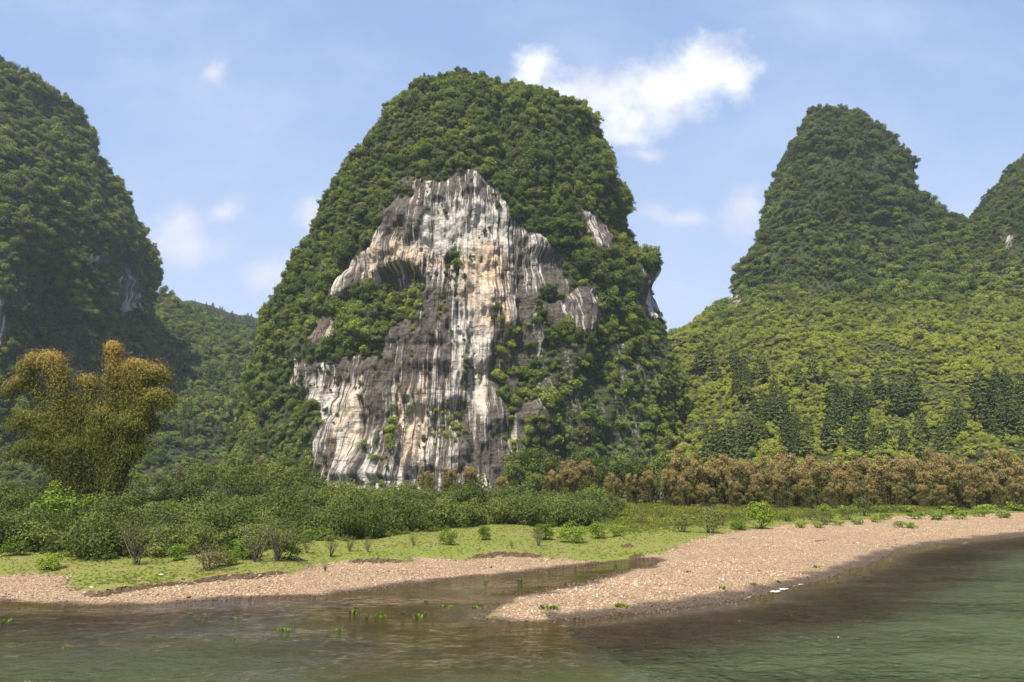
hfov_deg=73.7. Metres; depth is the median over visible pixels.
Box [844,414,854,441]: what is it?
conifer
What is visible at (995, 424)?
conifer
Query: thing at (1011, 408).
conifer
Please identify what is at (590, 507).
bank shrub
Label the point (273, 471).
bank tree
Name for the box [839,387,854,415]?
conifer
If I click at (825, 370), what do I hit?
conifer
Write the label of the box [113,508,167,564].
bare shrub
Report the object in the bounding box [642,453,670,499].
broadleaf tree
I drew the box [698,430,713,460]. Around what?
conifer
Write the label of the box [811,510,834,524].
twiggy bush
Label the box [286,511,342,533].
bank shrub
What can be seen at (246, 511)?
bank shrub
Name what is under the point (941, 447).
conifer
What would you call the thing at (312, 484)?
bank shrub
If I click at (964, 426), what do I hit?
conifer
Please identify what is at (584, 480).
bamboo clump
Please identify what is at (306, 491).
bank shrub
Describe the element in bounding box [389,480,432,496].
bank shrub
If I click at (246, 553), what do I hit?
bush
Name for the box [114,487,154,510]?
bank shrub
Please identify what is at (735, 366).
conifer
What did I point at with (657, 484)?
broadleaf tree
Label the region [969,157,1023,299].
hill
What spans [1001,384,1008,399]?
conifer
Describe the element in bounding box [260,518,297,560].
bare shrub
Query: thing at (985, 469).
bamboo clump
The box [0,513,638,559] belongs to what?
undergrowth
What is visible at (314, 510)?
bank shrub
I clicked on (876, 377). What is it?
conifer
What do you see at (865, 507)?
twiggy bush
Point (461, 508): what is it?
bank shrub
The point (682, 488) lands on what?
bamboo clump
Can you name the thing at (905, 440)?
conifer
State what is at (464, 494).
bank shrub
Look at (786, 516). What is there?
herb clump
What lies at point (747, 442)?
conifer
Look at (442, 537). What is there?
bush
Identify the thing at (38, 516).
bank shrub
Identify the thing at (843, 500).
bamboo clump
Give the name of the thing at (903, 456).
bamboo clump
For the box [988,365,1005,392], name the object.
conifer
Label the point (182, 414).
conifer
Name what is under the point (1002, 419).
conifer
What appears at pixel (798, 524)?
herb clump
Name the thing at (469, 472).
bamboo clump
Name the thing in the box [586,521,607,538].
bush
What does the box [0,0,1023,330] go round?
sky
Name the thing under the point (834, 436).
conifer
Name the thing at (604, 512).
bank shrub
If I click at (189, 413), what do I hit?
conifer
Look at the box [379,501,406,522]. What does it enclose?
bank shrub
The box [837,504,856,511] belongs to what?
herb clump
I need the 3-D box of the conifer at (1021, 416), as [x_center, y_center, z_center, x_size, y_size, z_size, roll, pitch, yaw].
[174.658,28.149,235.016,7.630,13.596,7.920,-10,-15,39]
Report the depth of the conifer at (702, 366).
358.38 m
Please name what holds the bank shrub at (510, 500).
on the ground at (461, 613)
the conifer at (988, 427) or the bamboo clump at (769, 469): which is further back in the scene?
the conifer at (988, 427)
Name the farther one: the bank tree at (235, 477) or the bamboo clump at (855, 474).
the bamboo clump at (855, 474)
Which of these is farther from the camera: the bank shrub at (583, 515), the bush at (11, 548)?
the bank shrub at (583, 515)
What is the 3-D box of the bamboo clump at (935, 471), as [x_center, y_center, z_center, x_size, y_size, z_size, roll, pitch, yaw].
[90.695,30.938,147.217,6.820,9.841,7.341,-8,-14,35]
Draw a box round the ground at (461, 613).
[0,486,1023,653]
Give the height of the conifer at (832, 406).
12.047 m
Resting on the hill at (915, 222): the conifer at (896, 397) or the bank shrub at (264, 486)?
the conifer at (896, 397)
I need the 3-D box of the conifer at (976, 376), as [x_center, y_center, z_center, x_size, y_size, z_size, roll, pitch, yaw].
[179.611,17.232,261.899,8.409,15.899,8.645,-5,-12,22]
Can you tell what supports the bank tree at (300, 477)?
on the ground at (461, 613)
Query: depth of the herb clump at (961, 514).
112.73 m
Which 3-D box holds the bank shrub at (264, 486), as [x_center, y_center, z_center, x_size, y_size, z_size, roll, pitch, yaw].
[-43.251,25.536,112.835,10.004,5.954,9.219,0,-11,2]
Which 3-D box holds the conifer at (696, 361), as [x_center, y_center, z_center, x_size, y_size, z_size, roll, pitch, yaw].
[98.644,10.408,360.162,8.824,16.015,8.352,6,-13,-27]
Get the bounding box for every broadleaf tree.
[29,480,100,518]
[304,464,321,483]
[362,480,375,489]
[500,444,539,492]
[500,459,524,491]
[521,445,557,493]
[525,470,542,494]
[539,456,562,480]
[567,450,596,488]
[590,454,610,495]
[604,459,634,497]
[610,445,647,488]
[622,457,647,498]
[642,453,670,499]
[653,475,660,502]
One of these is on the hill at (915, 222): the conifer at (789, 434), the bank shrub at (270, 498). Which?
the conifer at (789, 434)
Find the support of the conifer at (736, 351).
on the hill at (915, 222)
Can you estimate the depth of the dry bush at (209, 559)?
48.57 m
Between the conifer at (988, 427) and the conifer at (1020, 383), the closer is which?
the conifer at (988, 427)
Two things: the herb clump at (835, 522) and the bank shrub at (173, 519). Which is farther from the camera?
the herb clump at (835, 522)
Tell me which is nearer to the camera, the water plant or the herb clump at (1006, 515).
the water plant
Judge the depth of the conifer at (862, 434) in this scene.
239.76 m
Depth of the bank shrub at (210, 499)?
81.05 m
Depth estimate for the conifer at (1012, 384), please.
254.10 m
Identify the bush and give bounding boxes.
[0,535,30,555]
[35,552,64,570]
[165,543,188,560]
[186,538,240,570]
[211,544,242,566]
[231,533,265,558]
[272,538,302,558]
[436,526,456,544]
[478,525,491,539]
[533,523,553,539]
[556,520,586,542]
[582,485,609,501]
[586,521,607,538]
[607,524,626,536]
[630,512,648,522]
[654,509,667,517]
[670,513,692,531]
[690,507,725,532]
[711,508,731,523]
[729,519,745,529]
[744,500,774,528]
[802,508,818,519]
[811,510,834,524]
[838,507,855,519]
[853,496,878,515]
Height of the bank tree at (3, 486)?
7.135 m
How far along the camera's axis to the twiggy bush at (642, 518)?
94.13 m
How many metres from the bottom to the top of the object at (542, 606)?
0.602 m
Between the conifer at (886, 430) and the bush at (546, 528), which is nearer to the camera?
the bush at (546, 528)
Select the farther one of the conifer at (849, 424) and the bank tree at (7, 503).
the conifer at (849, 424)
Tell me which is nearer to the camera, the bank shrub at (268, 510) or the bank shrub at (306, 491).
the bank shrub at (268, 510)
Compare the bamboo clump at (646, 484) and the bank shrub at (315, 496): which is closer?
the bank shrub at (315, 496)
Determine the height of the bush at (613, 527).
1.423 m
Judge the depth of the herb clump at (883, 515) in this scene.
110.90 m
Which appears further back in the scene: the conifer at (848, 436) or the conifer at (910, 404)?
the conifer at (910, 404)
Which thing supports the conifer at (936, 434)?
on the hill at (915, 222)
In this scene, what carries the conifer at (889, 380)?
on the hill at (915, 222)
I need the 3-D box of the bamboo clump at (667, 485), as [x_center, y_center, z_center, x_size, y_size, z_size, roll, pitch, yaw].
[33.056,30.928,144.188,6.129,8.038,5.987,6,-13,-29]
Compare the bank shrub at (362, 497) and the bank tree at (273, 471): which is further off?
the bank tree at (273, 471)
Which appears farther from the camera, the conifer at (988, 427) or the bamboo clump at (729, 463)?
the conifer at (988, 427)
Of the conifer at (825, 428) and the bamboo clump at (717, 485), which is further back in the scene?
the conifer at (825, 428)
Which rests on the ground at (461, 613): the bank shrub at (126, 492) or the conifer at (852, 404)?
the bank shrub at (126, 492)
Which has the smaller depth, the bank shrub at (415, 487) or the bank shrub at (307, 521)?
the bank shrub at (307, 521)
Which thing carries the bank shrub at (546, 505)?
on the ground at (461, 613)
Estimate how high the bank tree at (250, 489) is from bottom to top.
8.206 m
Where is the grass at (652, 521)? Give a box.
[0,500,1023,590]
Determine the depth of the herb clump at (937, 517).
110.10 m
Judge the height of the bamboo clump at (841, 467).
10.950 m
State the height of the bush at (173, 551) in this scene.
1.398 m
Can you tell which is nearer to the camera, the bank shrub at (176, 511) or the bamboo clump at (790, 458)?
the bank shrub at (176, 511)
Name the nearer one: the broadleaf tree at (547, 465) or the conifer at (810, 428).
the broadleaf tree at (547, 465)
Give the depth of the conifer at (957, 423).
237.28 m
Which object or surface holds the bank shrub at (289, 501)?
on the ground at (461, 613)
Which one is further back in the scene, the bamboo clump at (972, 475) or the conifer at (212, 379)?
the conifer at (212, 379)
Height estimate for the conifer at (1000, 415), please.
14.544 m
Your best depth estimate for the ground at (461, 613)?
46.42 m
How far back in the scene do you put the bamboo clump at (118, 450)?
83.05 m
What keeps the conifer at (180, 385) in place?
on the hill at (148, 471)
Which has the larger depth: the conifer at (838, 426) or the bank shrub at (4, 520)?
the conifer at (838, 426)
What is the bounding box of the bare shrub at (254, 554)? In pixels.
[232,516,279,561]
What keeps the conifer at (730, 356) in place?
on the hill at (915, 222)
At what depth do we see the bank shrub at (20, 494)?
86.65 m
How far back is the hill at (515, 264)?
279.99 m
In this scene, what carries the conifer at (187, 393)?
on the hill at (148, 471)
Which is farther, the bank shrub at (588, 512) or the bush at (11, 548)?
the bank shrub at (588, 512)
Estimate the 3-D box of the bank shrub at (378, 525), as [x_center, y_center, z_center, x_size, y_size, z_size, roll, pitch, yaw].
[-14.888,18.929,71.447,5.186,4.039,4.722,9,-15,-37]
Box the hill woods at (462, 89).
[0,55,1023,489]
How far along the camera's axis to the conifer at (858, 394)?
277.10 m
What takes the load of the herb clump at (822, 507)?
on the ground at (461, 613)
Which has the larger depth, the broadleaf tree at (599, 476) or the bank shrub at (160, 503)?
the broadleaf tree at (599, 476)
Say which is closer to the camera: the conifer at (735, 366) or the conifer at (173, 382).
the conifer at (735, 366)
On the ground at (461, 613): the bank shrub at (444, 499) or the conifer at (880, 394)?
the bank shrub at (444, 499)
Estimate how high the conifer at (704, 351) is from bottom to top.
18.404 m
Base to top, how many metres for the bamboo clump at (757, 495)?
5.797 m
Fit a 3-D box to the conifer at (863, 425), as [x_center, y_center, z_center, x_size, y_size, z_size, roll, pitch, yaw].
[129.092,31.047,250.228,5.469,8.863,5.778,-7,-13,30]
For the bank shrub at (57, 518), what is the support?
on the ground at (461, 613)
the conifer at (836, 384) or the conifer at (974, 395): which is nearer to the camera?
the conifer at (974, 395)
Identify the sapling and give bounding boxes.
[299,534,314,552]
[325,534,337,556]
[343,536,355,551]
[363,537,373,551]
[408,533,417,545]
[531,525,546,545]
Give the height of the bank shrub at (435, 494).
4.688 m
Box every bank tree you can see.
[0,467,20,502]
[0,480,39,515]
[129,470,150,492]
[148,476,174,500]
[165,471,200,502]
[169,456,206,483]
[184,460,221,493]
[201,477,228,501]
[215,458,253,498]
[217,455,243,492]
[236,464,271,500]
[239,462,268,488]
[251,458,290,496]
[260,454,289,486]
[271,467,302,499]
[284,461,316,488]
[291,464,310,485]
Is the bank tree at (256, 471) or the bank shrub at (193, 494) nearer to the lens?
the bank shrub at (193, 494)
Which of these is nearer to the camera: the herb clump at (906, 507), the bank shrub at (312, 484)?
the bank shrub at (312, 484)
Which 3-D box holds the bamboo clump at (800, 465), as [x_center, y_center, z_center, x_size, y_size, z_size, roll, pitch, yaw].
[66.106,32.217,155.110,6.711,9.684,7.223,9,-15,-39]
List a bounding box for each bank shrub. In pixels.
[0,487,35,504]
[0,489,56,512]
[0,503,71,540]
[0,504,19,515]
[0,513,35,548]
[0,518,71,552]
[11,507,80,527]
[16,483,59,493]
[20,498,62,514]
[35,510,76,536]
[48,506,143,561]
[58,499,113,530]
[65,515,109,554]
[66,510,129,535]
[81,489,139,526]
[97,500,142,521]
[98,525,152,552]
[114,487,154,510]
[118,523,188,557]
[119,482,156,499]
[122,506,201,534]
[129,505,182,527]
[133,493,161,510]
[137,499,193,517]
[140,499,184,513]
[140,513,186,538]
[149,490,196,506]
[162,489,206,503]
[165,524,232,551]
[171,481,205,502]
[174,499,213,519]
[177,512,223,532]
[177,519,231,554]
[181,491,229,511]
[185,489,228,508]
[185,505,203,518]
[191,494,265,532]
[194,503,223,524]
[195,500,254,541]
[222,493,275,512]
[223,479,271,499]
[225,498,258,523]
[226,521,296,546]
[227,494,291,523]
[252,510,284,526]
[256,494,292,508]
[260,485,310,520]
[263,502,324,524]
[265,516,302,532]
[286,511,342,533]
[288,507,361,527]
[291,486,327,511]
[293,485,322,500]
[297,472,326,494]
[298,485,334,506]
[308,504,333,515]
[321,477,352,507]
[325,492,375,509]
[326,477,370,511]
[327,489,382,522]
[327,496,361,536]
[338,488,388,525]
[345,502,395,539]
[362,492,426,534]
[363,483,410,499]
[363,493,392,502]
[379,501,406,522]
[381,487,414,514]
[388,489,456,522]
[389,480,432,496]
[392,499,442,529]
[404,489,433,495]
[423,489,444,499]
[431,500,477,527]
[433,497,467,512]
[434,483,458,497]
[437,494,458,510]
[446,485,496,501]
[448,471,492,520]
[465,497,510,524]
[481,491,524,521]
[486,484,513,497]
[487,486,516,501]
[500,494,548,526]
[501,480,542,501]
[504,494,538,516]
[532,502,575,525]
[536,493,581,515]
[538,499,568,519]
[548,494,600,526]
[552,487,583,503]
[569,492,601,503]
[573,505,600,523]
[576,500,601,519]
[584,497,618,517]
[598,491,627,516]
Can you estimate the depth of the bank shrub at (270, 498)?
92.16 m
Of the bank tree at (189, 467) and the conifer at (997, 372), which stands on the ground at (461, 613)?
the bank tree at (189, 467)
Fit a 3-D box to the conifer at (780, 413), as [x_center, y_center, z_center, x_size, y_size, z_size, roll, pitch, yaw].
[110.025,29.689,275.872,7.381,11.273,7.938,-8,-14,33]
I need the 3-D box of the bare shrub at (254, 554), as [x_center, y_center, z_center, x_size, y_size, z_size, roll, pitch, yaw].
[-19.471,15.098,52.066,3.788,3.584,3.121,3,-12,-14]
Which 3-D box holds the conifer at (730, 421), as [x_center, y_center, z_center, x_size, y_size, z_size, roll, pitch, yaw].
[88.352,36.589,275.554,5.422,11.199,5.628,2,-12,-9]
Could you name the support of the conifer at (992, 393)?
on the hill at (915, 222)
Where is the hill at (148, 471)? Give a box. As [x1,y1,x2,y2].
[0,292,252,487]
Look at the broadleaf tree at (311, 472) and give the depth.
157.10 m
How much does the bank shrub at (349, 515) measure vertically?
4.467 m
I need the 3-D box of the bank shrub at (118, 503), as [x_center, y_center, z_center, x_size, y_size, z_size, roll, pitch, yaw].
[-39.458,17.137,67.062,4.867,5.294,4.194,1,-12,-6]
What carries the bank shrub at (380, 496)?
on the ground at (461, 613)
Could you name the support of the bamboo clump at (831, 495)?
on the ground at (461, 613)
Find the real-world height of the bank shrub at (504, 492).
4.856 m
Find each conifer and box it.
[170,372,176,388]
[173,380,177,396]
[178,378,183,390]
[180,408,185,420]
[181,419,187,437]
[183,387,189,404]
[185,360,190,376]
[185,401,192,417]
[186,305,191,315]
[190,416,196,431]
[197,355,201,367]
[208,366,215,382]
[220,394,224,410]
[224,400,230,414]
[228,385,235,398]
[234,364,239,381]
[694,347,706,370]
[697,338,713,365]
[697,353,707,369]
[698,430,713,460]
[701,424,709,440]
[706,343,716,366]
[707,419,720,444]
[709,361,722,382]
[713,430,730,455]
[720,417,733,448]
[725,347,734,365]
[726,419,735,439]
[730,344,742,371]
[730,370,742,397]
[730,422,749,451]
[731,422,747,453]
[731,429,744,457]
[732,354,740,377]
[732,421,750,445]
[737,372,752,400]
[738,354,753,380]
[743,412,755,441]
[744,366,754,386]
[745,373,753,387]
[746,394,759,410]
[748,416,761,440]
[751,353,768,383]
[751,406,762,427]
[752,420,768,448]
[757,391,767,412]
[757,408,766,422]
[758,360,772,380]
[759,416,770,440]
[762,396,774,420]
[766,392,778,420]
[769,376,777,397]
[770,397,785,428]
[773,384,790,409]
[776,401,789,422]
[778,417,790,444]
[779,398,793,425]
[779,414,798,441]
[783,419,801,447]
[786,431,801,455]
[788,402,802,429]
[792,364,807,387]
[795,420,802,438]
[797,430,814,455]
[800,416,807,431]
[805,426,814,445]
[806,339,819,379]
[806,417,817,438]
[819,361,833,382]
[819,379,841,412]
[820,415,835,446]
[822,418,841,446]
[826,401,835,423]
[829,381,844,405]
[832,401,848,428]
[833,399,851,427]
[833,410,842,429]
[838,381,858,410]
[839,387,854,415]
[839,417,858,449]
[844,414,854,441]
[848,395,857,414]
[850,421,866,452]
[851,379,866,399]
[851,384,864,407]
[852,410,861,429]
[857,391,870,411]
[857,415,869,433]
[857,425,866,450]
[858,404,876,434]
[862,427,885,458]
[864,385,877,406]
[872,371,883,390]
[873,376,888,399]
[874,422,891,450]
[880,424,891,442]
[884,374,903,399]
[884,383,909,413]
[895,376,922,410]
[896,421,913,452]
[897,430,909,453]
[906,368,927,401]
[910,411,931,440]
[910,422,933,458]
[919,413,931,435]
[933,422,944,445]
[935,423,956,453]
[941,406,961,435]
[947,407,962,433]
[949,393,969,420]
[957,408,971,433]
[968,366,991,400]
[968,387,989,419]
[971,389,991,419]
[971,392,991,426]
[983,379,1008,412]
[984,413,996,434]
[987,418,1004,439]
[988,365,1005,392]
[989,364,1005,396]
[990,389,1012,423]
[990,394,1004,428]
[992,378,1007,402]
[992,398,1008,430]
[994,401,1019,436]
[998,367,1021,393]
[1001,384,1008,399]
[1002,374,1023,404]
[1004,398,1022,432]
[1006,384,1023,411]
[1009,394,1023,425]
[1010,403,1023,436]
[1015,369,1023,400]
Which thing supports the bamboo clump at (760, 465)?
on the ground at (461, 613)
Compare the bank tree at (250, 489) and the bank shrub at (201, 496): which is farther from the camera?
the bank tree at (250, 489)
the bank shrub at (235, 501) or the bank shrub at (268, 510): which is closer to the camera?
the bank shrub at (235, 501)
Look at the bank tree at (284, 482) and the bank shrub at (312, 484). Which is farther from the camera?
the bank shrub at (312, 484)
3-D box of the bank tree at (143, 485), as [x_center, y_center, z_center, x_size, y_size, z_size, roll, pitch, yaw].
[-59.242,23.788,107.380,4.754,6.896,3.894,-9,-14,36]
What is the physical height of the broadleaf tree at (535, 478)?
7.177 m
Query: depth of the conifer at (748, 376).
312.89 m
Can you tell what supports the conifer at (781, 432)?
on the hill at (915, 222)
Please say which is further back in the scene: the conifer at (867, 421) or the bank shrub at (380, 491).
the conifer at (867, 421)
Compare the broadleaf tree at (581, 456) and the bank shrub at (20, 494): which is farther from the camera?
the broadleaf tree at (581, 456)
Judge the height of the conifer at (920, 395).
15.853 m
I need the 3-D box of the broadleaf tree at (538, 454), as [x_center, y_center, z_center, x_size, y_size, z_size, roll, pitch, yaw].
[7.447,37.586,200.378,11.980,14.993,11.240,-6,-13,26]
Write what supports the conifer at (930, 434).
on the hill at (915, 222)
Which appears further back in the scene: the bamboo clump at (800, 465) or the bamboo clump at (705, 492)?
the bamboo clump at (800, 465)
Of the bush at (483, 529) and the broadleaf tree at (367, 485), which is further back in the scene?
the broadleaf tree at (367, 485)
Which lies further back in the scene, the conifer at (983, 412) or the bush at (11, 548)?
the conifer at (983, 412)
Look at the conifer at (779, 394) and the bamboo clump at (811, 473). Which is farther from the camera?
the conifer at (779, 394)
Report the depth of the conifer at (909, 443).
229.38 m
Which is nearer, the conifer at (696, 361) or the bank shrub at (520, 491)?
the bank shrub at (520, 491)
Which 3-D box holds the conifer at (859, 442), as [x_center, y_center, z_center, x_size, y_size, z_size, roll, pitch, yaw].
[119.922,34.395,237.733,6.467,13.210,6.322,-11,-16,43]
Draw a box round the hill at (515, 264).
[229,75,684,489]
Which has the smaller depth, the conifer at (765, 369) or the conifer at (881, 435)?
the conifer at (881, 435)
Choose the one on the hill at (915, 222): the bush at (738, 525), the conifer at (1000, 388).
the conifer at (1000, 388)
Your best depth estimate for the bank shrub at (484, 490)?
101.75 m
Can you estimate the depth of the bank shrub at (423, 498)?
85.49 m
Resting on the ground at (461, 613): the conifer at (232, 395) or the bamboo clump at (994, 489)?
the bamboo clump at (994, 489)
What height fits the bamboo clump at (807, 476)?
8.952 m
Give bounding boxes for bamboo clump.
[0,340,182,511]
[417,470,437,490]
[439,467,462,493]
[460,466,483,491]
[495,476,510,493]
[539,469,563,494]
[555,460,577,497]
[568,461,599,493]
[603,472,623,502]
[622,473,645,502]
[636,471,659,502]
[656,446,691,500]
[658,468,678,505]
[671,476,693,505]
[679,458,716,504]
[679,471,701,504]
[697,482,716,506]
[706,459,732,504]
[707,453,727,496]
[719,466,743,503]
[724,454,738,475]
[725,479,746,506]
[729,461,752,505]
[739,459,758,498]
[745,472,770,504]
[748,481,765,505]
[750,454,768,502]
[759,460,776,504]
[767,460,803,505]
[768,474,793,508]
[771,452,804,477]
[789,466,813,505]
[793,479,815,508]
[797,461,811,479]
[801,454,822,473]
[808,461,824,504]
[812,461,837,504]
[821,482,841,508]
[823,462,839,482]
[832,471,857,505]
[836,456,850,478]
[838,468,869,505]
[843,480,865,506]
[847,456,868,497]
[858,473,882,500]
[863,485,882,505]
[866,455,893,502]
[867,463,897,505]
[881,466,908,504]
[888,453,922,477]
[890,482,910,508]
[892,458,928,505]
[907,457,931,502]
[910,470,938,505]
[912,484,932,506]
[915,447,952,475]
[922,462,948,505]
[928,451,955,472]
[928,484,955,509]
[935,465,970,507]
[949,457,967,502]
[955,462,987,506]
[958,486,977,508]
[965,463,981,482]
[974,461,999,502]
[974,469,987,505]
[979,479,1007,507]
[980,448,1011,502]
[981,473,1008,503]
[993,449,1020,481]
[995,467,1015,505]
[1002,476,1023,510]
[1005,461,1023,501]
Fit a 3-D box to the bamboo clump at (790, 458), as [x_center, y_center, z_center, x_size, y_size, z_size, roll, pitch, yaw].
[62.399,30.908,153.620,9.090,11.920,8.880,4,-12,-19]
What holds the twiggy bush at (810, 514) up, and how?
on the ground at (461, 613)
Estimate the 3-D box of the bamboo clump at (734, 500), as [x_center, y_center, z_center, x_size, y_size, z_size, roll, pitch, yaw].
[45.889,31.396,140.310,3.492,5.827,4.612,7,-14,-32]
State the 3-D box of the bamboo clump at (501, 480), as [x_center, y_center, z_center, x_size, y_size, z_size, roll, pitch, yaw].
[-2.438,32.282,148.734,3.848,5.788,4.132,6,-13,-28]
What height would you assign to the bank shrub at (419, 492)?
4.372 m
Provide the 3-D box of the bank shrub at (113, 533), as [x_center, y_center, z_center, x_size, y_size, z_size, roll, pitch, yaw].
[-33.370,15.763,55.786,7.048,4.584,6.664,-1,-12,3]
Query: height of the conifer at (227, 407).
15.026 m
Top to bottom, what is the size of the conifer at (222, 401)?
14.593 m
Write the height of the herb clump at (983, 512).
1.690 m
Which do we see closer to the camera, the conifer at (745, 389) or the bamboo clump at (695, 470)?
the bamboo clump at (695, 470)
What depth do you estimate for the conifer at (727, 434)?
273.47 m
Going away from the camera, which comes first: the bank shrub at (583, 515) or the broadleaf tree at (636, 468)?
the bank shrub at (583, 515)
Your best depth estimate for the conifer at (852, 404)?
274.04 m
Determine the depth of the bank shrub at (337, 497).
88.94 m
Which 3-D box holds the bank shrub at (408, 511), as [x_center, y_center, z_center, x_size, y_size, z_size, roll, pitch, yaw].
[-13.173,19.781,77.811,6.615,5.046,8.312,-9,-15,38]
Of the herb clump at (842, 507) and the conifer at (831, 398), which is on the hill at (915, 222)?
the conifer at (831, 398)
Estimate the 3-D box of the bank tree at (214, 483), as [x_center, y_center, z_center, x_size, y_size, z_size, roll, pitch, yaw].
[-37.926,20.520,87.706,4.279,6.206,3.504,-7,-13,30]
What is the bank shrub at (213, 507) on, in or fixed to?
on the ground at (461, 613)
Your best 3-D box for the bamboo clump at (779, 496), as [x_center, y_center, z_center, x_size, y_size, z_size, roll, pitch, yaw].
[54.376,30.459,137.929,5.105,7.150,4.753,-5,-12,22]
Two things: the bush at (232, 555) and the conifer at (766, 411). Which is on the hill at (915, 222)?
the conifer at (766, 411)
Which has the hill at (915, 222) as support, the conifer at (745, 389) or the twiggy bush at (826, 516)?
the conifer at (745, 389)
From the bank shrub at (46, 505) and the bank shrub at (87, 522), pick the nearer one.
the bank shrub at (87, 522)
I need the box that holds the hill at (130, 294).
[0,62,157,443]
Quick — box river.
[0,533,1023,681]
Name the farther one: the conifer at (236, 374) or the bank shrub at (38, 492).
the conifer at (236, 374)
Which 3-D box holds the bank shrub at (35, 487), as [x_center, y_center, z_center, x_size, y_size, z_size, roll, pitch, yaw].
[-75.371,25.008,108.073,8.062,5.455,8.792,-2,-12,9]
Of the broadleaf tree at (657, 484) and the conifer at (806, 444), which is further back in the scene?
the conifer at (806, 444)
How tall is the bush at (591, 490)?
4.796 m
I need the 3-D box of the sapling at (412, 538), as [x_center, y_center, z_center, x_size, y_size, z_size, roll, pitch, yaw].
[-9.203,18.506,63.810,1.283,1.283,0.982,6,-13,-29]
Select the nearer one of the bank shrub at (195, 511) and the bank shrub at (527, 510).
the bank shrub at (195, 511)
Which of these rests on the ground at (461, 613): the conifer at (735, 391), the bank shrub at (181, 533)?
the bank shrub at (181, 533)
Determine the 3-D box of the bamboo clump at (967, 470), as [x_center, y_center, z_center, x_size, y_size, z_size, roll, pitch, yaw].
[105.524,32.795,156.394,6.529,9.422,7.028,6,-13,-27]
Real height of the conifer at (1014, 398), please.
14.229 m
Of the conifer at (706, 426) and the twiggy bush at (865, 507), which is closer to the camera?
the twiggy bush at (865, 507)
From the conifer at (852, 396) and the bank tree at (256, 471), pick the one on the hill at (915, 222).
the conifer at (852, 396)
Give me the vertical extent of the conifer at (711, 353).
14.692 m
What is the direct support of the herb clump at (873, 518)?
on the ground at (461, 613)
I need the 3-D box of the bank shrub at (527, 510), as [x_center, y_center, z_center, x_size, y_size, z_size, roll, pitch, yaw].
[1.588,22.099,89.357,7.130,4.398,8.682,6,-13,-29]
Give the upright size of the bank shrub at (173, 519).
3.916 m
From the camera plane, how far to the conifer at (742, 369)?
321.56 m
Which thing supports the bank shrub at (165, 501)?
on the ground at (461, 613)
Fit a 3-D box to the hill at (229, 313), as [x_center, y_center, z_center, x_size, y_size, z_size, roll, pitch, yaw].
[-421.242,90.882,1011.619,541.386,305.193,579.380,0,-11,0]
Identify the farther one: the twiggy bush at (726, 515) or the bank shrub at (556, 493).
the bank shrub at (556, 493)
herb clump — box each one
[782,514,796,521]
[793,521,807,527]
[808,521,824,527]
[817,503,835,512]
[830,520,844,525]
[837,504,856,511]
[851,518,863,524]
[869,504,892,512]
[870,515,885,522]
[879,513,892,519]
[893,521,910,527]
[895,505,915,512]
[905,522,919,528]
[906,511,927,518]
[925,510,947,519]
[936,506,960,513]
[951,510,969,518]
[968,509,989,516]
[973,504,999,512]
[995,510,1011,517]
[1002,500,1023,510]
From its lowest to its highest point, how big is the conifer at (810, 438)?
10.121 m
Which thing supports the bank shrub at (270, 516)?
on the ground at (461, 613)
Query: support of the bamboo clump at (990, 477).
on the ground at (461, 613)
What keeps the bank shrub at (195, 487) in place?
on the ground at (461, 613)
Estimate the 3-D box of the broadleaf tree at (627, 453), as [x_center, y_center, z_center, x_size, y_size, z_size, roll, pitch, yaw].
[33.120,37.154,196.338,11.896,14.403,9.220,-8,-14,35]
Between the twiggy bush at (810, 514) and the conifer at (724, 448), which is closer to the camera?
the twiggy bush at (810, 514)
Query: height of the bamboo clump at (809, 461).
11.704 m
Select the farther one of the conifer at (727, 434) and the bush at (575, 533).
the conifer at (727, 434)
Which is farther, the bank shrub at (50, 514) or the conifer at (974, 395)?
the conifer at (974, 395)
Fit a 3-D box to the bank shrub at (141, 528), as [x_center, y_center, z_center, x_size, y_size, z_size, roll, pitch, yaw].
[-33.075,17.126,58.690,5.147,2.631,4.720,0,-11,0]
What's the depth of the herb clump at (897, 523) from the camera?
95.33 m
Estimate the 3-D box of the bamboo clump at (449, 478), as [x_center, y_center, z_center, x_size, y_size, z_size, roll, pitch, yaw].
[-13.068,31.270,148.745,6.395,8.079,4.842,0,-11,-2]
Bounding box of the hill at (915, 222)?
[658,110,1023,487]
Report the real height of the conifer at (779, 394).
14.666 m
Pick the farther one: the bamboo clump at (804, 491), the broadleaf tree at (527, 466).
the broadleaf tree at (527, 466)
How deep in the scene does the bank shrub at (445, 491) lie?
114.90 m
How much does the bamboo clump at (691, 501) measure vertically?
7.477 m
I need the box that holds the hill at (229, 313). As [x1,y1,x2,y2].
[183,300,257,329]
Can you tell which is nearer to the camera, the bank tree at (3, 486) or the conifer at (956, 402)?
the bank tree at (3, 486)
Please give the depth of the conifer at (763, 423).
268.89 m
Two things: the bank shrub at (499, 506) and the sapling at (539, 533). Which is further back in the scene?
the bank shrub at (499, 506)
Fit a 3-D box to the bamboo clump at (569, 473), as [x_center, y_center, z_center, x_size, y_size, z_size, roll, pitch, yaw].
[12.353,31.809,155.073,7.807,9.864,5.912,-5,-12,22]
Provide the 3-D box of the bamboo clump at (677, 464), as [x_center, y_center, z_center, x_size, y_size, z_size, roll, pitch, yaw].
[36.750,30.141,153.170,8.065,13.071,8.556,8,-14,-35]

